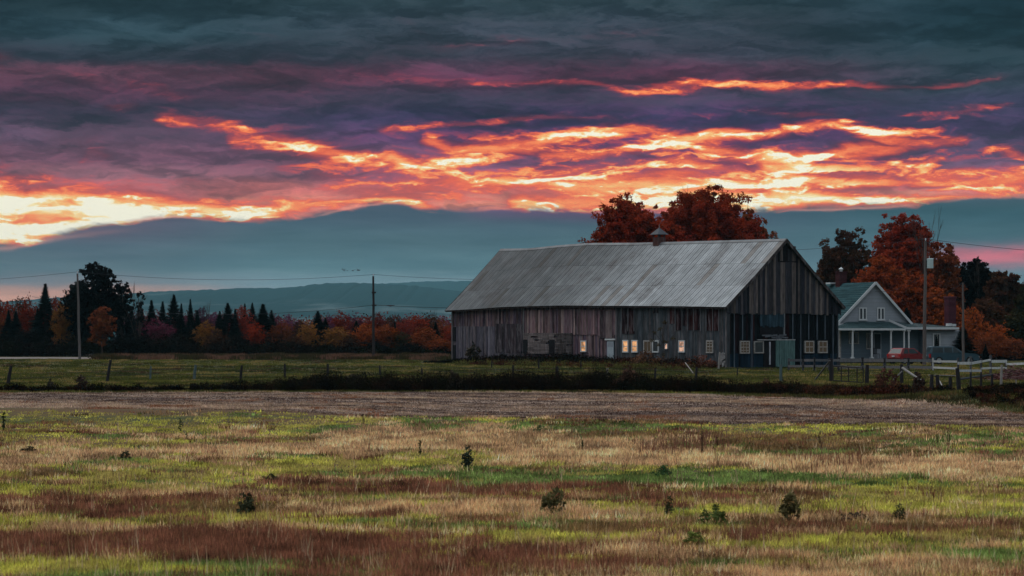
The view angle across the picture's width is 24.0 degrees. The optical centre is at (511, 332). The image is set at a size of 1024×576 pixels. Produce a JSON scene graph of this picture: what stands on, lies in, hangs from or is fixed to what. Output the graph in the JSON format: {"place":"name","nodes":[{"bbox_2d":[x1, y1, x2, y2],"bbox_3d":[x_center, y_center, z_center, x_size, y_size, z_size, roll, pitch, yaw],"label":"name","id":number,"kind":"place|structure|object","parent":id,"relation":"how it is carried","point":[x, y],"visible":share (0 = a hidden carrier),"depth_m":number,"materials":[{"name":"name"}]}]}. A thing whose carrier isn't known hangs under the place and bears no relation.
{"place":"outdoors","nodes":[
{"label":"outdoors","id":0,"kind":"place"},
{"bbox_2d":[0,357,90,358],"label":"track","id":1,"kind":"structure","parent":0,"point":[43,357],"depth_m":285.21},
{"bbox_2d":[0,282,461,327],"bbox_3d":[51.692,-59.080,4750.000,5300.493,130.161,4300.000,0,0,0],"label":"hills","id":2,"kind":"structure","parent":0,"point":[311,299],"depth_m":5029.84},
{"bbox_2d":[387,281,471,290],"bbox_3d":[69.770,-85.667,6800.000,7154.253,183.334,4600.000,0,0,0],"label":"hills","id":3,"kind":"structure","parent":0,"point":[455,285],"depth_m":7992.00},
{"bbox_2d":[0,408,1023,575],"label":"dry grass","id":4,"kind":"structure","parent":0,"point":[961,464],"depth_m":52.66,"materials":[{"name":"plant"}]},
{"bbox_2d":[0,409,1023,575],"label":"yellow green grass","id":5,"kind":"structure","parent":0,"point":[290,464],"depth_m":44.51,"materials":[{"name":"plant"}]},
{"bbox_2d":[0,347,1023,574],"bbox_3d":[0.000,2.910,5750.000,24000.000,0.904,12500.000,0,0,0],"label":"ground","id":6,"kind":"structure","parent":0,"point":[25,410],"depth_m":87.73,"materials":[{"name":"plant"}]},
{"bbox_2d":[0,309,13,342],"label":"evergreen tree","id":7,"kind":"object","parent":6,"relation":"on","point":[8,320],"visible":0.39,"depth_m":315.74,"materials":[{"name":"green plant"}]},
{"bbox_2d":[3,311,24,342],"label":"evergreen tree","id":8,"kind":"object","parent":6,"relation":"on","point":[16,325],"visible":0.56,"depth_m":311.71,"materials":[{"name":"green plant"}]},
{"bbox_2d":[17,297,43,332],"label":"tree","id":9,"kind":"object","parent":6,"relation":"on","point":[29,315],"visible":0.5,"depth_m":329.39,"materials":[{"name":"red plant"}]},
{"bbox_2d":[17,283,70,354],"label":"evergreen tree","id":10,"kind":"object","parent":6,"relation":"on","point":[42,315],"visible":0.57,"depth_m":311.50,"materials":[{"name":"green plant"}]},
{"bbox_2d":[49,299,74,353],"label":"tree","id":11,"kind":"object","parent":6,"relation":"on","point":[59,328],"visible":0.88,"depth_m":305.64,"materials":[{"name":"brown plant"}]},
{"bbox_2d":[52,279,89,342],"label":"tree","id":12,"kind":"object","parent":6,"relation":"on","point":[68,295],"visible":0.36,"depth_m":306.72,"materials":[{"name":"green plant"}]},
{"bbox_2d":[77,271,80,358],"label":"utility pole","id":13,"kind":"object","parent":6,"relation":"on","point":[78,322],"visible":0.91,"depth_m":270.50,"materials":[{"name":"grey wood"}]},
{"bbox_2d":[63,261,126,353],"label":"tree","id":14,"kind":"object","parent":6,"relation":"on","point":[97,295],"visible":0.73,"depth_m":304.47,"materials":[{"name":"green plant"}]},
{"bbox_2d":[86,306,116,352],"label":"tree","id":15,"kind":"object","parent":6,"relation":"on","point":[102,328],"visible":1,"depth_m":293.42,"materials":[{"name":"orange plant"}]},
{"bbox_2d":[107,282,134,342],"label":"tree","id":16,"kind":"object","parent":6,"relation":"on","point":[118,311],"visible":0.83,"depth_m":303.52,"materials":[{"name":"green plant"}]},
{"bbox_2d":[135,291,146,338],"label":"tree","id":17,"kind":"object","parent":6,"relation":"on","point":[140,310],"visible":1,"depth_m":301.77,"materials":[{"name":"green plant"}]},
{"bbox_2d":[144,300,157,337],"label":"evergreen tree","id":18,"kind":"object","parent":6,"relation":"on","point":[150,316],"visible":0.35,"depth_m":321.68,"materials":[{"name":"green plant"}]},
{"bbox_2d":[137,319,179,343],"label":"tree","id":19,"kind":"object","parent":6,"relation":"on","point":[157,328],"visible":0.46,"depth_m":313.61,"materials":[{"name":"purple plant"}]},
{"bbox_2d":[161,294,185,338],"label":"evergreen tree","id":20,"kind":"object","parent":6,"relation":"on","point":[173,308],"visible":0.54,"depth_m":317.67,"materials":[{"name":"green plant"}]},
{"bbox_2d":[171,304,188,336],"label":"evergreen tree","id":21,"kind":"object","parent":6,"relation":"on","point":[180,324],"visible":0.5,"depth_m":315.81,"materials":[{"name":"green plant"}]},
{"bbox_2d":[185,299,193,335],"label":"evergreen tree","id":22,"kind":"object","parent":6,"relation":"on","point":[189,322],"visible":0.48,"depth_m":319.80,"materials":[{"name":"green plant"}]},
{"bbox_2d":[188,310,204,347],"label":"evergreen tree","id":23,"kind":"object","parent":6,"relation":"on","point":[197,323],"visible":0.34,"depth_m":315.75,"materials":[{"name":"green plant"}]},
{"bbox_2d":[191,319,221,350],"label":"tree","id":24,"kind":"object","parent":6,"relation":"on","point":[207,331],"visible":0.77,"depth_m":305.67,"materials":[{"name":"orange plant"}]},
{"bbox_2d":[0,304,450,338],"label":"distant wood","id":25,"kind":"object","parent":6,"relation":"on","point":[322,319],"visible":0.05,"depth_m":369.88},
{"bbox_2d":[213,303,241,338],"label":"evergreen tree","id":26,"kind":"object","parent":6,"relation":"on","point":[225,321],"visible":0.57,"depth_m":311.70,"materials":[{"name":"green plant"}]},
{"bbox_2d":[229,305,253,336],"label":"tree","id":27,"kind":"object","parent":6,"relation":"on","point":[243,322],"visible":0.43,"depth_m":321.65,"materials":[{"name":"red plant"}]},
{"bbox_2d":[236,492,254,515],"bbox_3d":[-4.373,2.831,39.454,0.338,0.419,0.346,0,0,0],"label":"weed","id":28,"kind":"object","parent":6,"relation":"on","point":[247,502],"visible":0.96,"depth_m":39.41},
{"bbox_2d":[243,320,265,345],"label":"tree","id":29,"kind":"object","parent":6,"relation":"on","point":[254,333],"visible":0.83,"depth_m":305.69,"materials":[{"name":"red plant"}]},
{"bbox_2d":[235,303,283,352],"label":"evergreen tree","id":30,"kind":"object","parent":6,"relation":"on","point":[262,319],"visible":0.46,"depth_m":309.51,"materials":[{"name":"green plant"}]},
{"bbox_2d":[88,352,450,359],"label":"dead weeds","id":31,"kind":"object","parent":6,"relation":"on","point":[281,356],"visible":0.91,"depth_m":264.11,"materials":[{"name":"plant"}]},
{"bbox_2d":[265,321,299,343],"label":"tree","id":32,"kind":"object","parent":6,"relation":"on","point":[284,333],"visible":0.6,"depth_m":307.46,"materials":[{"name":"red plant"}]},
{"bbox_2d":[296,320,319,345],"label":"tree","id":33,"kind":"object","parent":6,"relation":"on","point":[308,331],"visible":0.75,"depth_m":307.52,"materials":[{"name":"orange plant"}]},
{"bbox_2d":[302,311,332,346],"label":"evergreen tree","id":34,"kind":"object","parent":6,"relation":"on","point":[318,322],"visible":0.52,"depth_m":311.59,"materials":[{"name":"green plant"}]},
{"bbox_2d":[319,326,353,346],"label":"tree","id":35,"kind":"object","parent":6,"relation":"on","point":[336,337],"visible":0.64,"depth_m":305.59,"materials":[{"name":"orange plant"}]},
{"bbox_2d":[327,309,354,344],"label":"tree","id":36,"kind":"object","parent":6,"relation":"on","point":[341,323],"visible":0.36,"depth_m":317.54,"materials":[{"name":"red plant"}]},
{"bbox_2d":[336,334,362,347],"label":"tree","id":37,"kind":"object","parent":6,"relation":"on","point":[348,341],"visible":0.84,"depth_m":301.58,"materials":[{"name":"green plant"}]},
{"bbox_2d":[349,323,377,347],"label":"tree","id":38,"kind":"object","parent":6,"relation":"on","point":[364,335],"visible":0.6,"depth_m":307.51,"materials":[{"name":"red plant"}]},
{"bbox_2d":[372,274,376,354],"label":"utility pole","id":39,"kind":"object","parent":6,"relation":"on","point":[373,323],"visible":0.97,"depth_m":270.50,"materials":[{"name":"brown wood"}]},
{"bbox_2d":[369,324,402,347],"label":"tree","id":40,"kind":"object","parent":6,"relation":"on","point":[384,334],"visible":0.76,"depth_m":307.23,"materials":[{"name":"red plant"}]},
{"bbox_2d":[385,330,413,348],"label":"tree","id":41,"kind":"object","parent":6,"relation":"on","point":[404,338],"visible":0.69,"depth_m":307.48,"materials":[{"name":"green plant"}]},
{"bbox_2d":[0,358,806,394],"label":"ditch brush","id":42,"kind":"object","parent":6,"relation":"on","point":[505,381],"visible":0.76,"depth_m":122.53,"materials":[{"name":"plant"}]},
{"bbox_2d":[390,315,416,341],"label":"tree","id":43,"kind":"object","parent":6,"relation":"on","point":[403,327],"visible":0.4,"depth_m":325.70,"materials":[{"name":"red plant"}]},
{"bbox_2d":[396,342,423,352],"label":"tree","id":44,"kind":"object","parent":6,"relation":"on","point":[410,345],"visible":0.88,"depth_m":299.60,"materials":[{"name":"green plant"}]},
{"bbox_2d":[407,315,431,346],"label":"tree","id":45,"kind":"object","parent":6,"relation":"on","point":[419,323],"visible":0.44,"depth_m":331.42,"materials":[{"name":"red plant"}]},
{"bbox_2d":[408,326,443,349],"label":"tree","id":46,"kind":"object","parent":6,"relation":"on","point":[427,338],"visible":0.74,"depth_m":305.42,"materials":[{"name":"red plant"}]},
{"bbox_2d":[424,339,450,351],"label":"tree","id":47,"kind":"object","parent":6,"relation":"on","point":[443,343],"visible":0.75,"depth_m":299.60,"materials":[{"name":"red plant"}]},
{"bbox_2d":[460,445,473,466],"bbox_3d":[-1.008,2.794,54.126,0.337,0.552,0.262,0,0,0],"label":"weed","id":48,"kind":"object","parent":6,"relation":"on","point":[467,458],"visible":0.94,"depth_m":54.10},
{"bbox_2d":[465,341,481,358],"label":"shrub","id":49,"kind":"object","parent":6,"relation":"on","point":[471,351],"visible":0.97,"depth_m":230.91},
{"bbox_2d":[0,409,1023,575],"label":"red brown weeds","id":50,"kind":"object","parent":6,"relation":"on","point":[232,541],"visible":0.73,"depth_m":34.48,"materials":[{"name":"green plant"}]},
{"bbox_2d":[0,323,1023,360],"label":"thicket","id":51,"kind":"object","parent":6,"relation":"on","point":[11,348],"visible":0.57,"depth_m":297.36,"materials":[{"name":"plant"}]},
{"bbox_2d":[0,390,1023,428],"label":"stubble","id":52,"kind":"object","parent":6,"relation":"on","point":[768,404],"visible":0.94,"depth_m":96.59,"materials":[{"name":"plant"}]},
{"bbox_2d":[0,421,1023,575],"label":"tall straw","id":53,"kind":"object","parent":6,"relation":"on","point":[440,537],"visible":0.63,"depth_m":36.05,"materials":[{"name":"beige plant"}]},
{"bbox_2d":[540,487,565,513],"bbox_3d":[0.643,2.711,38.547,0.426,0.507,0.448,0,0,41],"label":"weed","id":54,"kind":"object","parent":6,"relation":"on","point":[546,500],"visible":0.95,"depth_m":38.50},
{"bbox_2d":[423,349,720,367],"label":"barn brush","id":55,"kind":"object","parent":6,"relation":"on","point":[569,357],"visible":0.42,"depth_m":217.63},
{"bbox_2d":[452,356,715,368],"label":"sparse weeds","id":56,"kind":"object","parent":6,"relation":"on","point":[524,362],"visible":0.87,"depth_m":208.53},
{"bbox_2d":[577,192,666,243],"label":"tree","id":57,"kind":"object","parent":6,"relation":"on","point":[626,220],"visible":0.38,"depth_m":266.05,"materials":[{"name":"red plant"}]},
{"bbox_2d":[615,366,639,388],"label":"shrub","id":58,"kind":"object","parent":6,"relation":"on","point":[625,373],"visible":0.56,"depth_m":123.94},
{"bbox_2d":[445,226,845,367],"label":"old barn","id":59,"kind":"structure","parent":6,"relation":"on","point":[763,303],"depth_m":212.87,"materials":[{"name":"grey wood"}]},
{"bbox_2d":[739,341,749,353],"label":"window","id":60,"kind":"structure","parent":59,"relation":"in","point":[744,346],"depth_m":202.85,"materials":[{"name":"glass"}]},
{"bbox_2d":[753,341,763,352],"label":"window","id":61,"kind":"structure","parent":59,"relation":"in","point":[758,346],"depth_m":203.69,"materials":[{"name":"glass"}]},
{"bbox_2d":[760,313,787,338],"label":"hay door","id":62,"kind":"structure","parent":59,"relation":"in","point":[771,320],"depth_m":204.64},
{"bbox_2d":[757,339,795,366],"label":"sliding door","id":63,"kind":"structure","parent":59,"relation":"in","point":[785,348],"depth_m":205.19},
{"bbox_2d":[630,350,663,363],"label":"shrub","id":64,"kind":"object","parent":6,"relation":"on","point":[640,356],"visible":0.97,"depth_m":202.82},
{"bbox_2d":[652,221,691,241],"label":"tree","id":65,"kind":"object","parent":6,"relation":"on","point":[670,230],"visible":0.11,"depth_m":261.70,"materials":[{"name":"red plant"}]},
{"bbox_2d":[682,530,704,544],"bbox_3d":[2.546,2.859,33.245,0.339,0.247,0.310,0,0,-35],"label":"weed","id":66,"kind":"object","parent":6,"relation":"on","point":[692,536],"visible":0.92,"depth_m":33.22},
{"bbox_2d":[682,355,716,367],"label":"shrub","id":67,"kind":"object","parent":6,"relation":"on","point":[700,359],"visible":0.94,"depth_m":198.71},
{"bbox_2d":[660,184,765,240],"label":"tree","id":68,"kind":"object","parent":6,"relation":"on","point":[707,216],"visible":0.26,"depth_m":269.10,"materials":[{"name":"red plant"}]},
{"bbox_2d":[698,504,727,524],"bbox_3d":[3.077,2.804,36.865,0.429,0.375,0.438,0,0,-25],"label":"weed","id":69,"kind":"object","parent":6,"relation":"on","point":[716,513],"visible":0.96,"depth_m":36.83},
{"bbox_2d":[601,425,910,472],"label":"rusty seedheads","id":70,"kind":"object","parent":6,"relation":"on","point":[681,442],"visible":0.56,"depth_m":60.86,"materials":[{"name":"plant"}]},
{"bbox_2d":[741,208,778,238],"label":"tree","id":71,"kind":"object","parent":6,"relation":"on","point":[745,216],"visible":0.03,"depth_m":274.38,"materials":[{"name":"red plant"}]},
{"bbox_2d":[779,364,781,380],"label":"fence post","id":72,"kind":"object","parent":6,"relation":"on","point":[780,373],"visible":0.74,"depth_m":145.41,"materials":[{"name":"grey wood"}]},
{"bbox_2d":[35,370,774,377],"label":"fence wire","id":73,"kind":"object","parent":72,"relation":"attached to","point":[349,371],"visible":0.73,"depth_m":151.93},
{"bbox_2d":[778,489,800,521],"bbox_3d":[4.305,2.711,37.299,0.363,0.555,0.323,0,0,0],"label":"weed","id":74,"kind":"object","parent":6,"relation":"on","point":[786,509],"visible":0.96,"depth_m":37.24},
{"bbox_2d":[788,357,838,370],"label":"board fence","id":75,"kind":"object","parent":6,"relation":"on","point":[813,360],"visible":0.75,"depth_m":186.89,"materials":[{"name":"grey wood"}]},
{"bbox_2d":[816,246,842,283],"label":"tree","id":76,"kind":"object","parent":6,"relation":"on","point":[827,273],"visible":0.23,"depth_m":288.98,"materials":[{"name":"brown plant"}]},
{"bbox_2d":[815,226,874,282],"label":"tree","id":77,"kind":"object","parent":6,"relation":"on","point":[852,259],"visible":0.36,"depth_m":294.60,"materials":[{"name":"green plant"}]},
{"bbox_2d":[762,377,964,395],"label":"rusty brush","id":78,"kind":"object","parent":6,"relation":"on","point":[876,389],"visible":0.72,"depth_m":111.63,"materials":[{"name":"plant"}]},
{"bbox_2d":[865,365,868,383],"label":"fence post","id":79,"kind":"object","parent":6,"relation":"on","point":[867,374],"visible":0.74,"depth_m":139.40,"materials":[{"name":"grey wood"}]},
{"bbox_2d":[832,366,863,382],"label":"metal gate","id":80,"kind":"structure","parent":79,"relation":"attached to","point":[848,369],"depth_m":139.48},
{"bbox_2d":[717,388,1023,413],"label":"bank grass","id":81,"kind":"structure","parent":6,"relation":"on","point":[935,396],"depth_m":100.77,"materials":[{"name":"plant"}]},
{"bbox_2d":[850,254,906,298],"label":"tree","id":82,"kind":"object","parent":6,"relation":"on","point":[884,276],"visible":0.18,"depth_m":275.17,"materials":[{"name":"orange plant"}]},
{"bbox_2d":[837,357,931,369],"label":"board fence","id":83,"kind":"object","parent":6,"relation":"on","point":[862,360],"visible":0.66,"depth_m":189.86,"materials":[{"name":"grey wood"}]},
{"bbox_2d":[873,368,898,384],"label":"shrub","id":84,"kind":"object","parent":6,"relation":"on","point":[880,378],"visible":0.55,"depth_m":116.77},
{"bbox_2d":[826,267,959,362],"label":"farmhouse","id":85,"kind":"object","parent":6,"relation":"on","point":[870,318],"visible":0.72,"depth_m":237.72,"materials":[{"name":"wood"}]},
{"bbox_2d":[873,333,880,357],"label":"door","id":86,"kind":"structure","parent":85,"relation":"in","point":[876,336],"depth_m":237.44,"materials":[{"name":"paint"}]},
{"bbox_2d":[859,213,941,285],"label":"tree","id":87,"kind":"object","parent":6,"relation":"on","point":[902,254],"visible":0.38,"depth_m":303.81,"materials":[{"name":"red plant"}]},
{"bbox_2d":[887,348,922,363],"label":"parked car","id":88,"kind":"object","parent":6,"relation":"on","point":[903,353],"visible":0.58,"depth_m":226.04,"materials":[{"name":"red paint"}]},
{"bbox_2d":[891,268,941,326],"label":"tree","id":89,"kind":"object","parent":6,"relation":"on","point":[910,296],"visible":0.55,"depth_m":268.61,"materials":[{"name":"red plant"}]},
{"bbox_2d":[906,210,943,276],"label":"bare tree","id":90,"kind":"object","parent":6,"relation":"on","point":[924,239],"visible":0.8,"depth_m":299.09,"materials":[{"name":"plant"}]},
{"bbox_2d":[922,238,932,364],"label":"utility pole","id":91,"kind":"object","parent":6,"relation":"on","point":[928,262],"visible":0.96,"depth_m":218.88,"materials":[{"name":"grey wood"}]},
{"bbox_2d":[915,287,966,333],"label":"tree","id":92,"kind":"object","parent":6,"relation":"on","point":[936,314],"visible":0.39,"depth_m":266.85,"materials":[{"name":"orange plant"}]},
{"bbox_2d":[927,242,966,312],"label":"tree","id":93,"kind":"object","parent":6,"relation":"on","point":[945,270],"visible":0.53,"depth_m":282.96,"materials":[{"name":"red plant"}]},
{"bbox_2d":[926,346,979,363],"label":"parked suv","id":94,"kind":"object","parent":6,"relation":"on","point":[952,353],"visible":0.59,"depth_m":224.11,"materials":[{"name":"blue paint"}]},
{"bbox_2d":[962,283,964,361],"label":"utility pole","id":95,"kind":"object","parent":6,"relation":"on","point":[963,353],"visible":0.91,"depth_m":220.92,"materials":[{"name":"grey wood"}]},
{"bbox_2d":[952,325,980,361],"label":"evergreen tree","id":96,"kind":"object","parent":6,"relation":"on","point":[971,348],"visible":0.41,"depth_m":239.62,"materials":[{"name":"green plant"}]},
{"bbox_2d":[956,256,991,326],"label":"tree","id":97,"kind":"object","parent":6,"relation":"on","point":[970,295],"visible":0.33,"depth_m":288.58,"materials":[{"name":"green plant"}]},
{"bbox_2d":[957,355,990,373],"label":"board fence","id":98,"kind":"object","parent":6,"relation":"on","point":[970,363],"visible":0.82,"depth_m":166.86,"materials":[{"name":"grey wood"}]},
{"bbox_2d":[958,307,991,351],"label":"tree","id":99,"kind":"object","parent":6,"relation":"on","point":[973,325],"visible":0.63,"depth_m":254.62,"materials":[{"name":"orange plant"}]},
{"bbox_2d":[973,331,999,357],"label":"tree","id":100,"kind":"object","parent":6,"relation":"on","point":[986,340],"visible":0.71,"depth_m":249.75,"materials":[{"name":"orange plant"}]},
{"bbox_2d":[964,297,1010,348],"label":"tree","id":101,"kind":"object","parent":6,"relation":"on","point":[992,312],"visible":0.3,"depth_m":270.49,"materials":[{"name":"green plant"}]},
{"bbox_2d":[957,381,1023,408],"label":"bank brush","id":102,"kind":"object","parent":6,"relation":"on","point":[997,389],"visible":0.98,"depth_m":97.43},
{"bbox_2d":[981,320,1013,359],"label":"tree","id":103,"kind":"object","parent":6,"relation":"on","point":[999,336],"visible":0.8,"depth_m":251.48,"materials":[{"name":"orange plant"}]},
{"bbox_2d":[974,363,1023,380],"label":"brush pile","id":104,"kind":"object","parent":6,"relation":"on","point":[1018,374],"visible":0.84,"depth_m":149.41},
{"bbox_2d":[982,270,1023,312],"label":"tree","id":105,"kind":"object","parent":6,"relation":"on","point":[990,289],"visible":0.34,"depth_m":284.75,"materials":[{"name":"green plant"}]},
{"bbox_2d":[991,355,1023,372],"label":"board fence","id":106,"kind":"object","parent":6,"relation":"on","point":[1004,361],"visible":0.54,"depth_m":175.88,"materials":[{"name":"grey wood"}]},
{"bbox_2d":[994,337,1023,360],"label":"tree","id":107,"kind":"object","parent":6,"relation":"on","point":[1017,345],"visible":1,"depth_m":249.72,"materials":[{"name":"orange plant"}]},
{"bbox_2d":[996,312,1023,345],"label":"tree","id":108,"kind":"object","parent":6,"relation":"on","point":[1014,322],"visible":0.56,"depth_m":266.45,"materials":[{"name":"green plant"}]},
{"bbox_2d":[1009,286,1023,316],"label":"tree","id":109,"kind":"object","parent":6,"relation":"on","point":[1019,302],"visible":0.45,"depth_m":279.63,"materials":[{"name":"green plant"}]},
{"bbox_2d":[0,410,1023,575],"bbox_3d":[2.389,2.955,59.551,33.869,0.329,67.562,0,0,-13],"label":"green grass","id":110,"kind":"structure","parent":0,"point":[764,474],"depth_m":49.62,"materials":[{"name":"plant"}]},
{"bbox_2d":[0,358,1023,393],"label":"pasture grass","id":111,"kind":"structure","parent":0,"point":[164,377],"depth_m":177.44,"materials":[{"name":"plant"}]},
{"bbox_2d":[0,0,1023,301],"label":"sky","id":112,"kind":"structure","parent":0,"point":[231,143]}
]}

